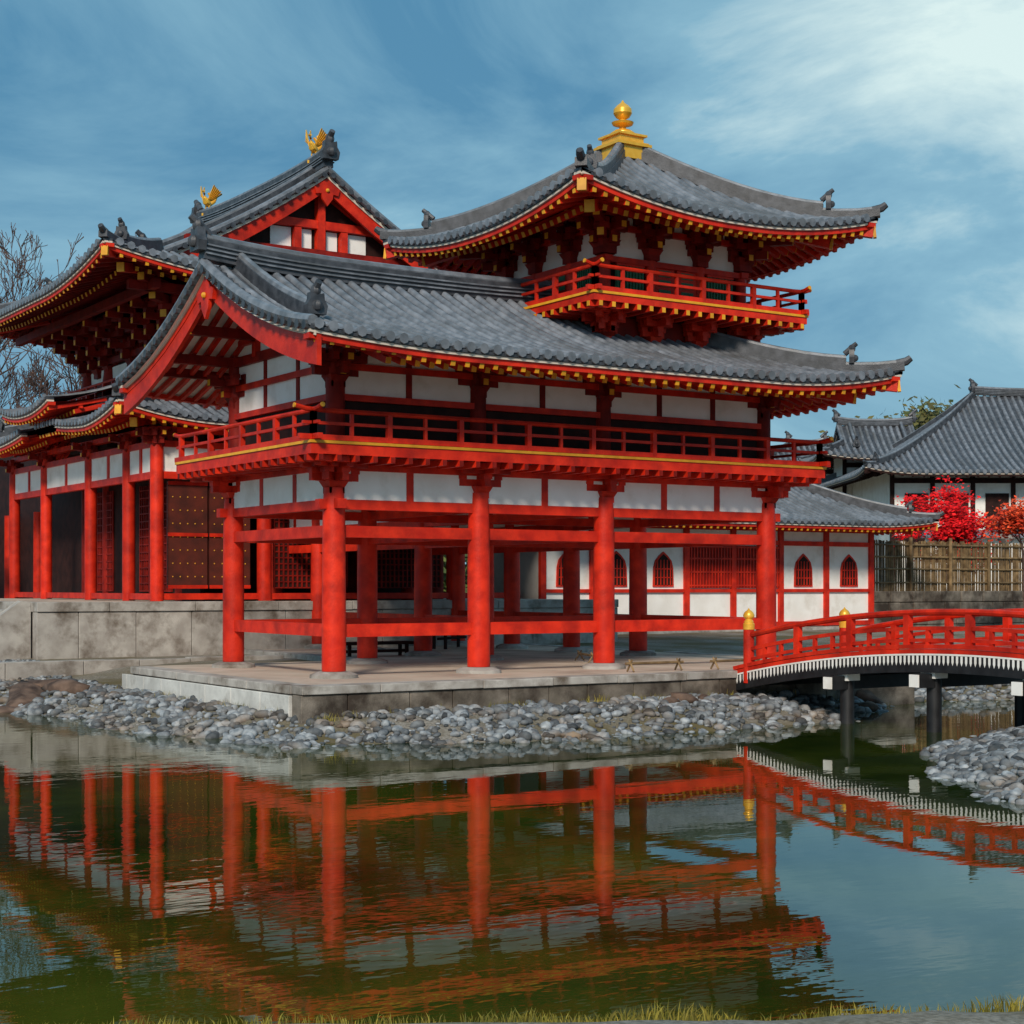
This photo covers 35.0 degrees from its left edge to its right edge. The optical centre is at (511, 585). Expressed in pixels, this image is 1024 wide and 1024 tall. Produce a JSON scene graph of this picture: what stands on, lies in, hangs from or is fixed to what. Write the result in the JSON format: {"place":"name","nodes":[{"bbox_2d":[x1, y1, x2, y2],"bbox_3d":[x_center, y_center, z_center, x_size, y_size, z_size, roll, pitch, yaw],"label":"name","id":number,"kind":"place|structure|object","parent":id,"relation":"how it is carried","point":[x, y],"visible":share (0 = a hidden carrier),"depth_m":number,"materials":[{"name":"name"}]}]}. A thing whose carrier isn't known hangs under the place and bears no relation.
{"place":"outdoors","nodes":[
{"label":"outdoors","id":0,"kind":"place"},
{"bbox_2d":[0,699,1023,1023],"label":"pond water","id":1,"kind":"structure","parent":0,"point":[792,871],"depth_m":11.81,"materials":[{"name":"green liquid"}]},
{"bbox_2d":[0,626,1023,1023],"bbox_3d":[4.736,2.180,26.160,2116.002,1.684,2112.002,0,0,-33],"label":"ground","id":2,"kind":"structure","parent":0,"point":[720,642],"depth_m":23.74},
{"bbox_2d":[0,222,83,408],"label":"bare tree","id":3,"kind":"object","parent":2,"relation":"on","point":[19,267],"visible":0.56,"depth_m":73.58,"materials":[{"name":"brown plant"}]},
{"bbox_2d":[0,659,119,687],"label":"garden gravel","id":4,"kind":"structure","parent":2,"relation":"on","point":[86,681],"depth_m":30.52,"materials":[{"name":"grey gravel"}]},
{"bbox_2d":[0,233,136,417],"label":"bare tree","id":5,"kind":"object","parent":2,"relation":"on","point":[67,376],"visible":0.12,"depth_m":70.02,"materials":[{"name":"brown plant"}]},
{"bbox_2d":[0,655,283,679],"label":"stone kerb","id":6,"kind":"structure","parent":2,"relation":"on","point":[21,669],"depth_m":31.29,"materials":[{"name":"stone"}]},
{"bbox_2d":[0,129,503,600],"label":"temple main hall","id":7,"kind":"structure","parent":2,"relation":"on","point":[99,499],"depth_m":39.52,"materials":[{"name":"red wood"}]},
{"bbox_2d":[167,481,249,587],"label":"studded doors","id":8,"kind":"structure","parent":7,"relation":"in","point":[176,503],"depth_m":36.92,"materials":[{"name":"brown wood"}]},
{"bbox_2d":[200,185,221,215],"bbox_3d":[-8.532,-10.906,46.131,0.606,0.896,0.702,0,0,-16],"label":"golden phoenix statue","id":9,"kind":"object","parent":7,"relation":"on","point":[211,199],"visible":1,"depth_m":45.96,"materials":[{"name":"gold metal"}]},
{"bbox_2d":[305,128,326,162],"bbox_3d":[-4.872,-10.906,40.446,0.702,0.896,0.606,0,0,-30],"label":"golden phoenix statue","id":10,"kind":"object","parent":7,"relation":"on","point":[315,147],"visible":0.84,"depth_m":40.24,"materials":[{"name":"gold metal"}]},
{"bbox_2d":[0,598,618,659],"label":"stone podium","id":11,"kind":"object","parent":2,"relation":"on","point":[53,628],"visible":0.56,"depth_m":34.95,"materials":[{"name":"stone"}]},
{"bbox_2d":[0,679,883,712],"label":"shore boulders","id":12,"kind":"object","parent":2,"relation":"on","point":[23,692],"visible":0.58,"depth_m":27.89,"materials":[{"name":"stone"}]},
{"bbox_2d":[444,554,467,592],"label":"distant treeline","id":13,"kind":"object","parent":2,"relation":"on","point":[466,558],"depth_m":151.78,"materials":[{"name":"green plant"}]},
{"bbox_2d":[117,684,889,724],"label":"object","id":14,"kind":"object","parent":2,"relation":"on","point":[599,700],"visible":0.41,"depth_m":25.07,"materials":[{"name":"grey stone"}]},
{"bbox_2d":[0,678,1013,749],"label":"pebble shore","id":15,"kind":"structure","parent":2,"relation":"on","point":[178,718],"depth_m":23.70,"materials":[{"name":"grey stone"}]},
{"bbox_2d":[1,992,1023,1023],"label":"grass bank","id":16,"kind":"structure","parent":2,"relation":"on","point":[1013,1007],"depth_m":7.52,"materials":[{"name":"green plant"}]},
{"bbox_2d":[122,643,914,724],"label":"stone terrace","id":17,"kind":"structure","parent":2,"relation":"on","point":[535,673],"depth_m":25.86,"materials":[{"name":"stone"}]},
{"bbox_2d":[346,641,413,656],"bbox_3d":[-2.757,1.330,32.741,1.600,0.420,0.400,0,0,-33],"label":"wooden bench","id":18,"kind":"object","parent":17,"relation":"on","point":[350,651],"visible":0.49,"depth_m":32.78,"materials":[{"name":"wood"}]},
{"bbox_2d":[432,635,466,648],"bbox_3d":[-1.351,1.190,36.635,0.400,0.420,1.600,0,0,23],"label":"wooden bench","id":19,"kind":"object","parent":17,"relation":"on","point":[445,638],"visible":0.51,"depth_m":36.09,"materials":[{"name":"black wood"}]},
{"bbox_2d":[115,100,912,678],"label":"temple wing pavilion","id":20,"kind":"structure","parent":17,"relation":"on","point":[559,360],"depth_m":27.67,"materials":[{"name":"red paint"}]},
{"bbox_2d":[558,265,732,301],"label":"green windows","id":21,"kind":"structure","parent":20,"relation":"in","point":[633,275],"depth_m":28.92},
{"bbox_2d":[575,650,592,662],"bbox_3d":[1.372,1.305,30.056,0.203,0.206,1.200,0,0,-12],"label":"bamboo barrier","id":22,"kind":"object","parent":17,"relation":"on","point":[585,654],"visible":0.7,"depth_m":30.26,"materials":[{"name":"brown wood"}]},
{"bbox_2d":[625,658,683,671],"bbox_3d":[2.360,1.305,26.882,1.200,0.206,0.203,0,0,-33],"label":"bamboo barrier","id":23,"kind":"object","parent":17,"relation":"on","point":[631,663],"visible":1,"depth_m":26.87,"materials":[{"name":"beige wood"}]},
{"bbox_2d":[710,656,759,668],"bbox_3d":[3.813,1.305,27.766,1.200,0.206,0.203,0,0,-39],"label":"bamboo barrier","id":24,"kind":"object","parent":17,"relation":"on","point":[714,661],"visible":0.61,"depth_m":27.52,"materials":[{"name":"beige wood"}]},
{"bbox_2d":[494,458,944,633],"bbox_3d":[5.485,-1.193,50.255,14.992,5.867,7.094,0,0,-33],"label":"white walled gallery","id":25,"kind":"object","parent":2,"relation":"on","point":[824,552],"visible":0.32,"depth_m":49.19,"materials":[{"name":"paint"}]},
{"bbox_2d":[733,607,1023,732],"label":"arched bridge","id":26,"kind":"structure","parent":2,"relation":"on","point":[931,664],"depth_m":24.43,"materials":[{"name":"red paint"}]},
{"bbox_2d":[818,384,959,437],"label":"camphor tree","id":27,"kind":"object","parent":2,"relation":"on","point":[922,420],"visible":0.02,"depth_m":100.14,"materials":[{"name":"green plant"}]},
{"bbox_2d":[899,396,952,427],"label":"camphor tree","id":28,"kind":"object","parent":2,"relation":"on","point":[919,406],"depth_m":104.77,"materials":[{"name":"green plant"}]},
{"bbox_2d":[892,475,997,590],"bbox_3d":[16.251,-1.614,60.614,3.776,5.135,4.316,0,0,-33],"label":"red maple tree","id":29,"kind":"object","parent":2,"relation":"on","point":[957,524],"visible":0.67,"depth_m":60.17,"materials":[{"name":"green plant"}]},
{"bbox_2d":[874,591,1023,626],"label":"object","id":30,"kind":"object","parent":2,"relation":"on","point":[895,600],"visible":0.48,"depth_m":54.15,"materials":[{"name":"stone"}]},
{"bbox_2d":[874,537,1023,590],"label":"bamboo fence","id":31,"kind":"object","parent":30,"relation":"on","point":[940,559],"visible":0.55,"depth_m":54.84,"materials":[{"name":"brown wood"}]},
{"bbox_2d":[994,506,1014,601],"bbox_3d":[17.297,-1.085,57.001,0.850,3.450,0.850,0,0,35],"label":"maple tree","id":32,"kind":"object","parent":30,"relation":"on","point":[1003,538],"visible":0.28,"depth_m":56.89,"materials":[{"name":"plant"}]},
{"bbox_2d":[919,725,1023,804],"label":"pebble bank","id":33,"kind":"structure","parent":2,"relation":"on","point":[989,752],"depth_m":18.05,"materials":[{"name":"grey stone"}]},
{"bbox_2d":[976,495,1023,607],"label":"orange maple tree","id":34,"kind":"object","parent":2,"relation":"on","point":[1009,520],"visible":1,"depth_m":49.66,"materials":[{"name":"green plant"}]},
{"bbox_2d":[0,0,1023,563],"label":"sky","id":35,"kind":"structure","parent":0,"point":[110,110],"materials":[{"name":"blue"}]},
{"bbox_2d":[817,378,1023,590],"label":"distant temple hall","id":36,"kind":"structure","parent":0,"point":[973,441],"depth_m":77.30,"materials":[{"name":"grey tile"}]},
{"bbox_2d":[814,433,871,493],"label":"dark timber","id":37,"kind":"object","parent":36,"relation":"on","point":[845,464],"visible":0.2,"depth_m":85.50,"materials":[{"name":"wood"}]},
{"bbox_2d":[812,436,870,466],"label":"cream boards","id":38,"kind":"object","parent":37,"relation":"on","point":[846,457],"visible":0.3,"depth_m":84.03,"materials":[{"name":"beige wood"}]},
{"bbox_2d":[797,409,916,461],"bbox_3d":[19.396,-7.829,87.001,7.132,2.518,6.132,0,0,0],"label":"roof tiles","id":39,"kind":"object","parent":38,"relation":"on","point":[842,435],"visible":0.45,"depth_m":86.21,"materials":[{"name":"tile"}]},
{"bbox_2d":[834,458,862,494],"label":"plaster panels","id":40,"kind":"object","parent":36,"relation":"attached to","point":[838,466],"depth_m":86.35,"materials":[{"name":"white paint"}]},
{"bbox_2d":[925,538,1023,590],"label":"plaster","id":41,"kind":"object","parent":36,"relation":"attached to","point":[1015,540],"visible":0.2,"depth_m":73.00,"materials":[{"name":"white paint"}]},
{"bbox_2d":[921,530,1023,537],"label":"tile coping","id":42,"kind":"object","parent":41,"relation":"on","point":[929,536],"visible":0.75,"depth_m":72.81,"materials":[{"name":"grey tile"}]},
{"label":"plaster panels","id":43,"kind":"object","parent":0,"visible":0},
{"bbox_2d":[825,468,833,473],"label":"dark timber","id":44,"kind":"object","parent":43,"relation":"on","point":[829,471],"visible":0.01,"depth_m":93.52,"materials":[{"name":"black wood"}]},
{"bbox_2d":[774,431,827,459],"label":"ridge tiles","id":45,"kind":"object","parent":44,"relation":"on","point":[789,435],"visible":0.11,"depth_m":94.84,"materials":[{"name":"grey tile"}]},
{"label":"cream boards","id":46,"kind":"object","parent":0,"visible":0},
{"bbox_2d":[774,438,823,460],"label":"roof tiles","id":47,"kind":"object","parent":46,"relation":"on","point":[798,448],"visible":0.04,"depth_m":94.46,"materials":[{"name":"grey tile"}]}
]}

